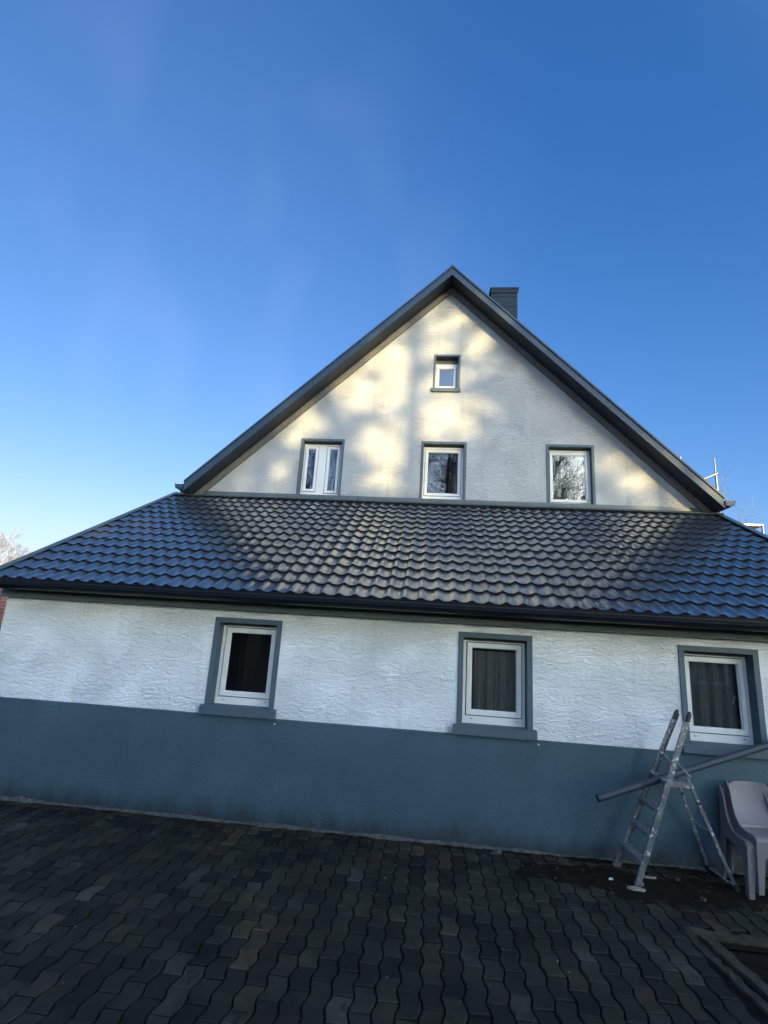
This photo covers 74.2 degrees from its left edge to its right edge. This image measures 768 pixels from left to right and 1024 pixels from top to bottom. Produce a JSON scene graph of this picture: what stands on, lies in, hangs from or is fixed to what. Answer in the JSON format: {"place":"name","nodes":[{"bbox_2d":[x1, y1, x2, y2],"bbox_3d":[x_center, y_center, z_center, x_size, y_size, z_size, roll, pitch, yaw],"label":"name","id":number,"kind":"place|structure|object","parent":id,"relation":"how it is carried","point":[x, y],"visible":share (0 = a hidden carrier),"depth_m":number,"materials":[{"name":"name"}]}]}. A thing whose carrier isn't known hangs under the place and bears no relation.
{"place":"outdoors","nodes":[
{"label":"outdoors","id":0,"kind":"place"},
{"bbox_2d":[0,588,7,628],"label":"brick outbuilding","id":1,"kind":"structure","parent":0,"point":[3,601],"depth_m":12.44,"materials":[{"name":"brick"}]},
{"bbox_2d":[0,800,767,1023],"bbox_3d":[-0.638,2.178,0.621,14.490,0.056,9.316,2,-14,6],"label":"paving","id":2,"kind":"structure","parent":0,"point":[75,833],"depth_m":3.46,"materials":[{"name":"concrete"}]},
{"bbox_2d":[33,813,736,998],"bbox_3d":[-0.519,2.758,3.113,10.517,0.019,4.151,2,-14,6],"label":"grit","id":3,"kind":"object","parent":2,"relation":"on","point":[388,929],"visible":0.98,"depth_m":4.00,"materials":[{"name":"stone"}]},
{"bbox_2d":[682,926,767,1016],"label":"light well","id":4,"kind":"object","parent":2,"relation":"in","point":[734,970],"visible":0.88,"depth_m":3.44,"materials":[{"name":"concrete"}]},
{"bbox_2d":[0,0,767,563],"label":"sky","id":5,"kind":"structure","parent":0,"point":[205,205],"materials":[{"name":"blue"}]},
{"bbox_2d":[2,800,767,984],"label":"soil","id":6,"kind":"structure","parent":0,"point":[719,895],"depth_m":4.41,"materials":[{"name":"black soil"}]},
{"bbox_2d":[10,805,754,929],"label":"leaf litter","id":7,"kind":"object","parent":6,"relation":"on","point":[470,877],"visible":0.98,"depth_m":4.68,"materials":[{"name":"brown plant"}]},
{"bbox_2d":[627,886,645,891],"bbox_3d":[2.151,3.211,4.329,0.160,0.023,0.052,1,-14,9],"label":"stone","id":8,"kind":"object","parent":6,"relation":"on","point":[635,888],"visible":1,"depth_m":4.32,"materials":[{"name":"stone"}]},
{"bbox_2d":[644,875,656,878],"bbox_3d":[2.381,3.286,4.570,0.145,0.018,0.032,2,-14,6],"label":"wood scrap","id":9,"kind":"object","parent":6,"relation":"on","point":[650,877],"visible":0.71,"depth_m":4.56,"materials":[{"name":"wood"}]},
{"bbox_2d":[612,709,739,891],"bbox_3d":[2.670,2.618,4.756,0.938,1.487,0.466,3,-14,1],"label":"stepladder","id":10,"kind":"object","parent":6,"relation":"on","point":[667,782],"visible":0.91,"depth_m":4.65,"materials":[{"name":"metal"}]},
{"bbox_2d":[595,741,767,801],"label":"drainpipe","id":11,"kind":"object","parent":10,"relation":"on","point":[679,772],"visible":1,"depth_m":4.75,"materials":[{"name":"metal"}]},
{"bbox_2d":[699,896,706,901],"bbox_3d":[2.649,3.216,4.223,0.062,0.022,0.046,2,-14,6],"label":"rubble","id":12,"kind":"object","parent":6,"relation":"on","point":[703,899],"visible":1,"depth_m":4.21,"materials":[{"name":"concrete"}]},
{"bbox_2d":[718,785,767,899],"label":"plastic chair","id":13,"kind":"object","parent":6,"relation":"on","point":[745,846],"visible":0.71,"depth_m":4.56,"materials":[{"name":"white plastic"}]},
{"bbox_2d":[725,780,767,895],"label":"plastic chair","id":14,"kind":"object","parent":13,"relation":"on","point":[747,807],"visible":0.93,"depth_m":4.73,"materials":[{"name":"white plastic"}]},
{"label":"ground","id":15,"kind":"structure","parent":0,"visible":0},
{"bbox_2d":[0,525,34,564],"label":"bare tree","id":16,"kind":"object","parent":15,"relation":"on","point":[12,556],"visible":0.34,"depth_m":39.69,"materials":[{"name":"brown plant"}]},
{"bbox_2d":[0,265,767,876],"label":"white house","id":17,"kind":"structure","parent":15,"relation":"on","point":[470,547],"depth_m":5.71,"materials":[{"name":"paint"}]},
{"bbox_2d":[194,617,308,721],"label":"window","id":18,"kind":"structure","parent":17,"relation":"in","point":[243,667],"depth_m":5.79,"materials":[{"name":"paint"}]},
{"bbox_2d":[296,438,344,494],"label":"window","id":19,"kind":"structure","parent":17,"relation":"in","point":[321,460],"depth_m":10.03,"materials":[{"name":"paint"}]},
{"bbox_2d":[419,441,466,499],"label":"window","id":20,"kind":"structure","parent":17,"relation":"in","point":[443,464],"depth_m":9.88,"materials":[{"name":"paint"}]},
{"bbox_2d":[431,354,460,391],"bbox_3d":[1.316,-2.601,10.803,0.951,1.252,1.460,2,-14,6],"label":"window","id":21,"kind":"structure","parent":17,"relation":"in","point":[447,367],"depth_m":10.27,"materials":[{"name":"paint"}]},
{"bbox_2d":[441,631,543,740],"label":"window","id":22,"kind":"structure","parent":17,"relation":"in","point":[495,677],"depth_m":5.51,"materials":[{"name":"paint"}]},
{"bbox_2d":[546,444,595,503],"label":"window","id":23,"kind":"structure","parent":17,"relation":"in","point":[570,469],"depth_m":9.61,"materials":[{"name":"paint"}]},
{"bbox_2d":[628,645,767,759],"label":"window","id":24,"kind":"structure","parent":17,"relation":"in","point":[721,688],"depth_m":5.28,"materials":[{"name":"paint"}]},
{"bbox_2d":[679,457,764,533],"bbox_3d":[13.545,3.268,17.660,12.903,7.560,2.102,15,-18,-39],"label":"scaffold","id":25,"kind":"object","parent":15,"relation":"on","point":[754,526],"visible":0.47,"depth_m":14.54,"materials":[{"name":"metal"}]},
{"bbox_2d":[714,462,764,522],"bbox_3d":[15.963,3.110,22.075,6.452,10.434,3.494,2,-14,6],"label":"bare tree","id":26,"kind":"object","parent":15,"relation":"on","point":[735,505],"visible":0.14,"depth_m":22.25,"materials":[{"name":"brown plant"}]}
]}

